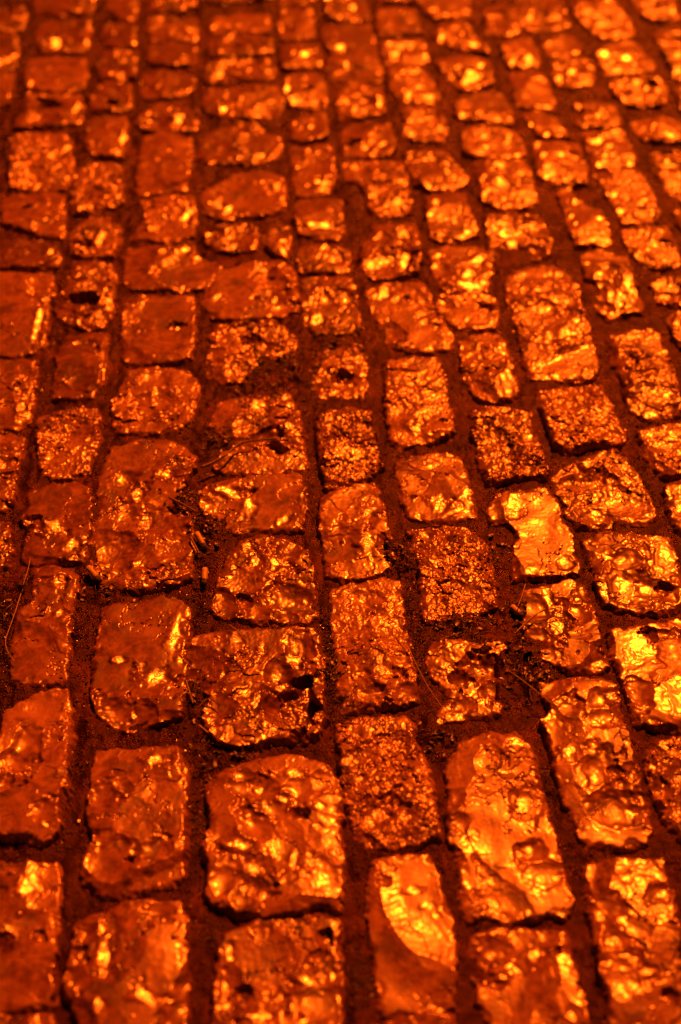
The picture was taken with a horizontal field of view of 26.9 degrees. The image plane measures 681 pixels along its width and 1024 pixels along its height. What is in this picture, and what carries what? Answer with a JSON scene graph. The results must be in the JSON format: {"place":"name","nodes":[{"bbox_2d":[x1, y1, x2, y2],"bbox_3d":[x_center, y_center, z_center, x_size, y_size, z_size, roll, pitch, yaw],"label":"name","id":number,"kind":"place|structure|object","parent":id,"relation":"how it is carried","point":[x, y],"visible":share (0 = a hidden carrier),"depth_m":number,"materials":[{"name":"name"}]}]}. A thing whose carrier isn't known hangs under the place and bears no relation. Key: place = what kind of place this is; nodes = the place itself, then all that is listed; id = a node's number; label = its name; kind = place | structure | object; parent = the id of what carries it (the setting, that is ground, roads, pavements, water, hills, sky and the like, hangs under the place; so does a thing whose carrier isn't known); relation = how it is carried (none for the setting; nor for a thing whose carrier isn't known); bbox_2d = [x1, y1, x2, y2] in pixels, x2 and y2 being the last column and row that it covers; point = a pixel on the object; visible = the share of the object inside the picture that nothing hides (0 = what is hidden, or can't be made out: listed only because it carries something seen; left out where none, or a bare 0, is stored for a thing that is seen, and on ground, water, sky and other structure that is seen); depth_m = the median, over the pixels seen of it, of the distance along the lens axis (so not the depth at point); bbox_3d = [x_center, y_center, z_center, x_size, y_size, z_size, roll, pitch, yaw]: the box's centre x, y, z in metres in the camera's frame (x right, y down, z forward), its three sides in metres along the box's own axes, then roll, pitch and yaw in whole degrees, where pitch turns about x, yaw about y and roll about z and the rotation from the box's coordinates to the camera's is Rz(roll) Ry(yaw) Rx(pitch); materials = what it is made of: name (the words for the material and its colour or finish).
{"place":"outdoors","nodes":[
{"label":"outdoors","id":0,"kind":"place"},
{"bbox_2d":[0,0,680,1023],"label":"ground","id":1,"kind":"structure","parent":0,"point":[92,734],"depth_m":1.89,"materials":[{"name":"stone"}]},
{"bbox_2d":[0,433,27,514],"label":"cobblestone","id":2,"kind":"object","parent":1,"relation":"on","point":[13,451],"visible":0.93,"depth_m":1.86,"materials":[{"name":"stone"}]},
{"bbox_2d":[0,359,40,432],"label":"cobblestone","id":3,"kind":"object","parent":1,"relation":"on","point":[19,384],"visible":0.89,"depth_m":1.97,"materials":[{"name":"stone"}]},
{"bbox_2d":[0,272,56,359],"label":"cobblestone","id":4,"kind":"object","parent":1,"relation":"on","point":[27,300],"visible":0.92,"depth_m":2.10,"materials":[{"name":"stone"}]},
{"bbox_2d":[0,239,62,272],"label":"cobblestone","id":5,"kind":"object","parent":1,"relation":"on","point":[21,256],"visible":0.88,"depth_m":2.21,"materials":[{"name":"stone"}]},
{"bbox_2d":[0,859,65,1015],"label":"cobblestone","id":6,"kind":"object","parent":1,"relation":"on","point":[32,929],"visible":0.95,"depth_m":1.37,"materials":[{"name":"stone"}]},
{"bbox_2d":[0,192,68,241],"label":"cobblestone","id":7,"kind":"object","parent":1,"relation":"on","point":[42,216],"visible":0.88,"depth_m":2.29,"materials":[{"name":"stone"}]},
{"bbox_2d":[0,688,77,847],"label":"cobblestone","id":8,"kind":"object","parent":1,"relation":"on","point":[38,739],"visible":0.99,"depth_m":1.51,"materials":[{"name":"stone"}]},
{"bbox_2d":[6,132,75,192],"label":"cobblestone","id":9,"kind":"object","parent":1,"relation":"on","point":[43,161],"visible":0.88,"depth_m":2.42,"materials":[{"name":"stone"}]},
{"bbox_2d":[8,565,81,687],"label":"cobblestone","id":10,"kind":"object","parent":1,"relation":"on","point":[41,646],"visible":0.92,"depth_m":1.65,"materials":[{"name":"stone"}]},
{"bbox_2d":[11,92,85,131],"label":"cobblestone","id":11,"kind":"object","parent":1,"relation":"on","point":[48,111],"visible":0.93,"depth_m":2.54,"materials":[{"name":"stone"}]},
{"bbox_2d":[22,56,90,93],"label":"cobblestone","id":12,"kind":"object","parent":1,"relation":"on","point":[58,74],"visible":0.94,"depth_m":2.65,"materials":[{"name":"stone"}]},
{"bbox_2d":[19,481,94,566],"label":"cobblestone","id":13,"kind":"object","parent":1,"relation":"on","point":[59,528],"visible":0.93,"depth_m":1.77,"materials":[{"name":"stone"}]},
{"bbox_2d":[33,18,94,55],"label":"cobblestone","id":14,"kind":"object","parent":1,"relation":"on","point":[56,37],"visible":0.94,"depth_m":2.75,"materials":[{"name":"stone"}]},
{"bbox_2d":[34,405,104,482],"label":"cobblestone","id":15,"kind":"object","parent":1,"relation":"on","point":[68,442],"visible":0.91,"depth_m":1.90,"materials":[{"name":"stone"}]},
{"bbox_2d":[50,332,110,402],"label":"cobblestone","id":16,"kind":"object","parent":1,"relation":"on","point":[81,371],"visible":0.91,"depth_m":2.01,"materials":[{"name":"stone"}]},
{"bbox_2d":[52,259,119,332],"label":"cobblestone","id":17,"kind":"object","parent":1,"relation":"on","point":[86,300],"visible":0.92,"depth_m":2.14,"materials":[{"name":"stone"}]},
{"bbox_2d":[68,216,123,260],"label":"cobblestone","id":18,"kind":"object","parent":1,"relation":"on","point":[99,239],"visible":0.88,"depth_m":2.25,"materials":[{"name":"stone"}]},
{"bbox_2d":[68,162,127,217],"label":"cobblestone","id":19,"kind":"object","parent":1,"relation":"on","point":[97,188],"visible":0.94,"depth_m":2.35,"materials":[{"name":"stone"}]},
{"bbox_2d":[82,115,130,161],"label":"cobblestone","id":20,"kind":"object","parent":1,"relation":"on","point":[106,138],"visible":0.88,"depth_m":2.47,"materials":[{"name":"stone"}]},
{"bbox_2d":[61,898,192,1023],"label":"cobblestone","id":21,"kind":"object","parent":1,"relation":"on","point":[127,962],"visible":0.95,"depth_m":1.34,"materials":[{"name":"stone"}]},
{"bbox_2d":[79,745,191,902],"bbox_3d":[-0.211,0.323,1.476,0.125,0.035,0.202,0,44,0],"label":"cobblestone","id":22,"kind":"object","parent":1,"relation":"on","point":[137,803],"visible":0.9,"depth_m":1.46,"materials":[{"name":"stone"}]},
{"bbox_2d":[88,596,194,734],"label":"cobblestone","id":23,"kind":"object","parent":1,"relation":"on","point":[139,666],"visible":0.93,"depth_m":1.62,"materials":[{"name":"stone"}]},
{"bbox_2d":[90,439,198,596],"bbox_3d":[-0.246,0.006,1.806,0.152,0.035,0.297,0,44,0],"label":"cobblestone","id":24,"kind":"object","parent":1,"relation":"on","point":[140,538],"visible":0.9,"depth_m":1.79,"materials":[{"name":"stone"}]},
{"bbox_2d":[108,366,200,437],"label":"cobblestone","id":25,"kind":"object","parent":1,"relation":"on","point":[156,401],"visible":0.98,"depth_m":1.96,"materials":[{"name":"stone"}]},
{"bbox_2d":[118,295,198,367],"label":"cobblestone","id":26,"kind":"object","parent":1,"relation":"on","point":[155,330],"visible":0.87,"depth_m":2.07,"materials":[{"name":"stone"}]},
{"bbox_2d":[129,194,198,244],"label":"cobblestone","id":27,"kind":"object","parent":1,"relation":"on","point":[166,219],"visible":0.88,"depth_m":2.29,"materials":[{"name":"stone"}]},
{"bbox_2d":[134,132,195,199],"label":"cobblestone","id":28,"kind":"object","parent":1,"relation":"on","point":[166,162],"visible":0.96,"depth_m":2.40,"materials":[{"name":"stone"}]},
{"bbox_2d":[131,102,201,134],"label":"cobblestone","id":29,"kind":"object","parent":1,"relation":"on","point":[165,117],"visible":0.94,"depth_m":2.52,"materials":[{"name":"stone"}]},
{"bbox_2d":[121,244,222,294],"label":"cobblestone","id":30,"kind":"object","parent":1,"relation":"on","point":[178,269],"visible":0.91,"depth_m":2.19,"materials":[{"name":"stone"}]},
{"bbox_2d":[201,223,260,256],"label":"cobblestone","id":31,"kind":"object","parent":1,"relation":"on","point":[231,240],"visible":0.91,"depth_m":2.24,"materials":[{"name":"stone"}]},
{"bbox_2d":[196,120,283,167],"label":"cobblestone","id":32,"kind":"object","parent":1,"relation":"on","point":[236,144],"visible":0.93,"depth_m":2.46,"materials":[{"name":"stone"}]},
{"bbox_2d":[201,57,278,86],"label":"cobblestone","id":33,"kind":"object","parent":1,"relation":"on","point":[259,69],"visible":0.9,"depth_m":2.66,"materials":[{"name":"stone"}]},
{"bbox_2d":[200,83,285,120],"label":"cobblestone","id":34,"kind":"object","parent":1,"relation":"on","point":[255,102],"visible":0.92,"depth_m":2.57,"materials":[{"name":"stone"}]},
{"bbox_2d":[198,170,288,223],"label":"cobblestone","id":35,"kind":"object","parent":1,"relation":"on","point":[259,195],"visible":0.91,"depth_m":2.33,"materials":[{"name":"stone"}]},
{"bbox_2d":[200,260,300,322],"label":"cobblestone","id":36,"kind":"object","parent":1,"relation":"on","point":[259,290],"visible":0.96,"depth_m":2.14,"materials":[{"name":"stone"}]},
{"bbox_2d":[204,319,298,386],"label":"cobblestone","id":37,"kind":"object","parent":1,"relation":"on","point":[226,361],"visible":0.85,"depth_m":2.05,"materials":[{"name":"stone"}]},
{"bbox_2d":[197,472,310,536],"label":"cobblestone","id":38,"kind":"object","parent":1,"relation":"on","point":[275,504],"visible":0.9,"depth_m":1.81,"materials":[{"name":"stone"}]},
{"bbox_2d":[184,625,330,750],"bbox_3d":[-0.105,0.201,1.602,0.190,0.036,0.193,0,44,0],"label":"cobblestone","id":39,"kind":"object","parent":1,"relation":"on","point":[262,696],"visible":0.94,"depth_m":1.60,"materials":[{"name":"stone"}]},
{"bbox_2d":[207,391,310,477],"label":"cobblestone","id":40,"kind":"object","parent":1,"relation":"on","point":[244,418],"visible":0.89,"depth_m":1.91,"materials":[{"name":"stone"}]},
{"bbox_2d":[207,534,319,627],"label":"cobblestone","id":41,"kind":"object","parent":1,"relation":"on","point":[262,580],"visible":0.91,"depth_m":1.70,"materials":[{"name":"stone"}]},
{"bbox_2d":[196,754,348,921],"bbox_3d":[-0.068,0.336,1.460,0.161,0.037,0.210,0,44,0],"label":"cobblestone","id":42,"kind":"object","parent":1,"relation":"on","point":[272,845],"visible":0.96,"depth_m":1.44,"materials":[{"name":"stone"}]},
{"bbox_2d":[208,912,346,1023],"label":"cobblestone","id":43,"kind":"object","parent":1,"relation":"on","point":[282,971],"visible":0.95,"depth_m":1.34,"materials":[{"name":"stone"}]},
{"bbox_2d":[288,144,339,198],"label":"cobblestone","id":44,"kind":"object","parent":1,"relation":"on","point":[313,169],"visible":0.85,"depth_m":2.40,"materials":[{"name":"stone"}]},
{"bbox_2d":[291,197,346,242],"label":"cobblestone","id":45,"kind":"object","parent":1,"relation":"on","point":[318,220],"visible":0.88,"depth_m":2.28,"materials":[{"name":"stone"}]},
{"bbox_2d":[295,244,354,276],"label":"cobblestone","id":46,"kind":"object","parent":1,"relation":"on","point":[323,260],"visible":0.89,"depth_m":2.20,"materials":[{"name":"stone"}]},
{"bbox_2d":[0,309,656,794],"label":"leaf litter","id":47,"kind":"object","parent":1,"relation":"on","point":[328,671],"visible":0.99,"depth_m":1.68,"materials":[{"name":"brown plant"}]},
{"bbox_2d":[298,275,362,338],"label":"cobblestone","id":48,"kind":"object","parent":1,"relation":"on","point":[338,295],"visible":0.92,"depth_m":2.12,"materials":[{"name":"stone"}]},
{"bbox_2d":[312,343,369,399],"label":"cobblestone","id":49,"kind":"object","parent":1,"relation":"on","point":[336,369],"visible":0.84,"depth_m":2.00,"materials":[{"name":"stone"}]},
{"bbox_2d":[312,407,385,492],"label":"cobblestone","id":50,"kind":"object","parent":1,"relation":"on","point":[348,450],"visible":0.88,"depth_m":1.88,"materials":[{"name":"stone"}]},
{"bbox_2d":[318,22,383,84],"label":"cobblestone","id":51,"kind":"object","parent":1,"relation":"on","point":[351,52],"visible":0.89,"depth_m":2.70,"materials":[{"name":"stone"}]},
{"bbox_2d":[316,482,393,585],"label":"cobblestone","id":52,"kind":"object","parent":1,"relation":"on","point":[352,523],"visible":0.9,"depth_m":1.77,"materials":[{"name":"stone"}]},
{"bbox_2d":[333,82,387,122],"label":"cobblestone","id":53,"kind":"object","parent":1,"relation":"on","point":[354,101],"visible":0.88,"depth_m":2.57,"materials":[{"name":"stone"}]},
{"bbox_2d":[337,121,396,160],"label":"cobblestone","id":54,"kind":"object","parent":1,"relation":"on","point":[366,141],"visible":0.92,"depth_m":2.46,"materials":[{"name":"stone"}]},
{"bbox_2d":[328,577,420,715],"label":"cobblestone","id":55,"kind":"object","parent":1,"relation":"on","point":[370,650],"visible":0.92,"depth_m":1.63,"materials":[{"name":"stone"}]},
{"bbox_2d":[340,160,413,219],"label":"cobblestone","id":56,"kind":"object","parent":1,"relation":"on","point":[383,187],"visible":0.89,"depth_m":2.36,"materials":[{"name":"stone"}]},
{"bbox_2d":[333,714,443,853],"bbox_3d":[0.049,0.289,1.509,0.123,0.038,0.186,0,44,0],"label":"cobblestone","id":57,"kind":"object","parent":1,"relation":"on","point":[389,787],"visible":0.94,"depth_m":1.49,"materials":[{"name":"stone"}]},
{"bbox_2d":[357,222,424,282],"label":"cobblestone","id":58,"kind":"object","parent":1,"relation":"on","point":[390,252],"visible":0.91,"depth_m":2.22,"materials":[{"name":"stone"}]},
{"bbox_2d":[363,282,455,355],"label":"cobblestone","id":59,"kind":"object","parent":1,"relation":"on","point":[407,318],"visible":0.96,"depth_m":2.10,"materials":[{"name":"stone"}]},
{"bbox_2d":[363,853,459,1021],"bbox_3d":[0.069,0.413,1.383,0.101,0.034,0.187,0,44,0],"label":"cobblestone","id":60,"kind":"object","parent":1,"relation":"on","point":[412,942],"visible":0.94,"depth_m":1.37,"materials":[{"name":"stone"}]},
{"bbox_2d":[384,65,441,105],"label":"cobblestone","id":61,"kind":"object","parent":1,"relation":"on","point":[413,86],"visible":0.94,"depth_m":2.61,"materials":[{"name":"stone"}]},
{"bbox_2d":[379,356,456,452],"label":"cobblestone","id":62,"kind":"object","parent":1,"relation":"on","point":[416,409],"visible":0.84,"depth_m":1.95,"materials":[{"name":"stone"}]},
{"bbox_2d":[399,105,449,145],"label":"cobblestone","id":63,"kind":"object","parent":1,"relation":"on","point":[424,124],"visible":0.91,"depth_m":2.51,"materials":[{"name":"stone"}]},
{"bbox_2d":[393,453,478,525],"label":"cobblestone","id":64,"kind":"object","parent":1,"relation":"on","point":[434,488],"visible":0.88,"depth_m":1.83,"materials":[{"name":"stone"}]},
{"bbox_2d":[402,149,469,194],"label":"cobblestone","id":65,"kind":"object","parent":1,"relation":"on","point":[431,171],"visible":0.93,"depth_m":2.39,"materials":[{"name":"stone"}]},
{"bbox_2d":[422,191,479,246],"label":"cobblestone","id":66,"kind":"object","parent":1,"relation":"on","point":[449,218],"visible":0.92,"depth_m":2.29,"materials":[{"name":"stone"}]},
{"bbox_2d":[405,524,499,625],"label":"cobblestone","id":67,"kind":"object","parent":1,"relation":"on","point":[451,562],"visible":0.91,"depth_m":1.72,"materials":[{"name":"stone"}]},
{"bbox_2d":[425,245,495,294],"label":"cobblestone","id":68,"kind":"object","parent":1,"relation":"on","point":[456,270],"visible":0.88,"depth_m":2.19,"materials":[{"name":"stone"}]},
{"bbox_2d":[434,54,495,92],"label":"cobblestone","id":69,"kind":"object","parent":1,"relation":"on","point":[465,73],"visible":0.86,"depth_m":2.65,"materials":[{"name":"stone"}]},
{"bbox_2d":[424,638,506,725],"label":"cobblestone","id":70,"kind":"object","parent":1,"relation":"on","point":[460,673],"visible":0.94,"depth_m":1.61,"materials":[{"name":"stone"}]},
{"bbox_2d":[434,291,500,333],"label":"cobblestone","id":71,"kind":"object","parent":1,"relation":"on","point":[469,311],"visible":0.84,"depth_m":2.11,"materials":[{"name":"stone"}]},
{"bbox_2d":[451,91,515,127],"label":"cobblestone","id":72,"kind":"object","parent":1,"relation":"on","point":[491,107],"visible":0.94,"depth_m":2.55,"materials":[{"name":"stone"}]},
{"bbox_2d":[457,333,520,405],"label":"cobblestone","id":73,"kind":"object","parent":1,"relation":"on","point":[487,368],"visible":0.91,"depth_m":2.00,"materials":[{"name":"stone"}]},
{"bbox_2d":[460,125,526,160],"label":"cobblestone","id":74,"kind":"object","parent":1,"relation":"on","point":[481,142],"visible":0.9,"depth_m":2.46,"materials":[{"name":"stone"}]},
{"bbox_2d":[470,157,539,212],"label":"cobblestone","id":75,"kind":"object","parent":1,"relation":"on","point":[504,184],"visible":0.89,"depth_m":2.36,"materials":[{"name":"stone"}]},
{"bbox_2d":[442,731,574,927],"bbox_3d":[0.168,0.326,1.472,0.134,0.036,0.242,0,44,0],"label":"cobblestone","id":76,"kind":"object","parent":1,"relation":"on","point":[501,839],"visible":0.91,"depth_m":1.45,"materials":[{"name":"stone"}]},
{"bbox_2d":[467,405,550,487],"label":"cobblestone","id":77,"kind":"object","parent":1,"relation":"on","point":[506,441],"visible":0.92,"depth_m":1.89,"materials":[{"name":"stone"}]},
{"bbox_2d":[482,212,555,263],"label":"cobblestone","id":78,"kind":"object","parent":1,"relation":"on","point":[531,235],"visible":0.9,"depth_m":2.25,"materials":[{"name":"stone"}]},
{"bbox_2d":[466,927,590,1023],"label":"cobblestone","id":79,"kind":"object","parent":1,"relation":"on","point":[533,977],"visible":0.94,"depth_m":1.34,"materials":[{"name":"stone"}]},
{"bbox_2d":[484,487,582,584],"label":"cobblestone","id":80,"kind":"object","parent":1,"relation":"on","point":[532,520],"visible":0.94,"depth_m":1.77,"materials":[{"name":"stone"}]},
{"bbox_2d":[514,0,570,33],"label":"cobblestone","id":81,"kind":"object","parent":1,"relation":"on","point":[541,16],"visible":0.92,"depth_m":2.82,"materials":[{"name":"stone"}]},
{"bbox_2d":[501,265,599,385],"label":"cobblestone","id":82,"kind":"object","parent":1,"relation":"on","point":[551,327],"visible":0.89,"depth_m":2.08,"materials":[{"name":"stone"}]},
{"bbox_2d":[530,140,590,189],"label":"cobblestone","id":83,"kind":"object","parent":1,"relation":"on","point":[555,163],"visible":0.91,"depth_m":2.41,"materials":[{"name":"stone"}]},
{"bbox_2d":[516,579,610,676],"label":"cobblestone","id":84,"kind":"object","parent":1,"relation":"on","point":[564,627],"visible":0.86,"depth_m":1.65,"materials":[{"name":"stone"}]},
{"bbox_2d":[534,385,627,456],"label":"cobblestone","id":85,"kind":"object","parent":1,"relation":"on","point":[579,420],"visible":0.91,"depth_m":1.92,"materials":[{"name":"stone"}]},
{"bbox_2d":[555,186,614,250],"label":"cobblestone","id":86,"kind":"object","parent":1,"relation":"on","point":[586,226],"visible":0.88,"depth_m":2.27,"materials":[{"name":"stone"}]},
{"bbox_2d":[538,677,654,853],"bbox_3d":[0.270,0.272,1.527,0.116,0.038,0.236,0,44,0],"label":"cobblestone","id":87,"kind":"object","parent":1,"relation":"on","point":[595,771],"visible":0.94,"depth_m":1.51,"materials":[{"name":"stone"}]},
{"bbox_2d":[547,448,658,532],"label":"cobblestone","id":88,"kind":"object","parent":1,"relation":"on","point":[610,476],"visible":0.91,"depth_m":1.83,"materials":[{"name":"stone"}]},
{"bbox_2d":[569,0,637,40],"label":"cobblestone","id":89,"kind":"object","parent":1,"relation":"on","point":[603,20],"visible":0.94,"depth_m":2.81,"materials":[{"name":"stone"}]},
{"bbox_2d":[580,129,638,173],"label":"cobblestone","id":90,"kind":"object","parent":1,"relation":"on","point":[603,150],"visible":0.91,"depth_m":2.44,"materials":[{"name":"stone"}]},
{"bbox_2d":[578,248,644,323],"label":"cobblestone","id":91,"kind":"object","parent":1,"relation":"on","point":[610,276],"visible":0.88,"depth_m":2.16,"materials":[{"name":"stone"}]},
{"bbox_2d":[592,41,656,77],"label":"cobblestone","id":92,"kind":"object","parent":1,"relation":"on","point":[621,58],"visible":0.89,"depth_m":2.69,"materials":[{"name":"stone"}]},
{"bbox_2d":[591,166,663,227],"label":"cobblestone","id":93,"kind":"object","parent":1,"relation":"on","point":[629,196],"visible":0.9,"depth_m":2.34,"materials":[{"name":"stone"}]},
{"bbox_2d":[579,857,680,1023],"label":"cobblestone","id":94,"kind":"object","parent":1,"relation":"on","point":[631,912],"visible":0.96,"depth_m":1.36,"materials":[{"name":"stone"}]},
{"bbox_2d":[579,531,680,619],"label":"cobblestone","id":95,"kind":"object","parent":1,"relation":"on","point":[635,575],"visible":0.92,"depth_m":1.72,"materials":[{"name":"stone"}]},
{"bbox_2d":[607,72,670,110],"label":"cobblestone","id":96,"kind":"object","parent":1,"relation":"on","point":[649,91],"visible":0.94,"depth_m":2.60,"materials":[{"name":"stone"}]},
{"bbox_2d":[604,619,680,736],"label":"cobblestone","id":97,"kind":"object","parent":1,"relation":"on","point":[646,667],"visible":0.92,"depth_m":1.61,"materials":[{"name":"stone"}]},
{"bbox_2d":[605,329,680,423],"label":"cobblestone","id":98,"kind":"object","parent":1,"relation":"on","point":[640,361],"visible":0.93,"depth_m":1.99,"materials":[{"name":"stone"}]},
{"bbox_2d":[619,224,680,272],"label":"cobblestone","id":99,"kind":"object","parent":1,"relation":"on","point":[653,248],"visible":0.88,"depth_m":2.23,"materials":[{"name":"stone"}]},
{"bbox_2d":[635,423,680,482],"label":"cobblestone","id":100,"kind":"object","parent":1,"relation":"on","point":[660,447],"visible":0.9,"depth_m":1.88,"materials":[{"name":"stone"}]},
{"bbox_2d":[642,736,680,844],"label":"cobblestone","id":101,"kind":"object","parent":1,"relation":"on","point":[661,761],"visible":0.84,"depth_m":1.50,"materials":[{"name":"stone"}]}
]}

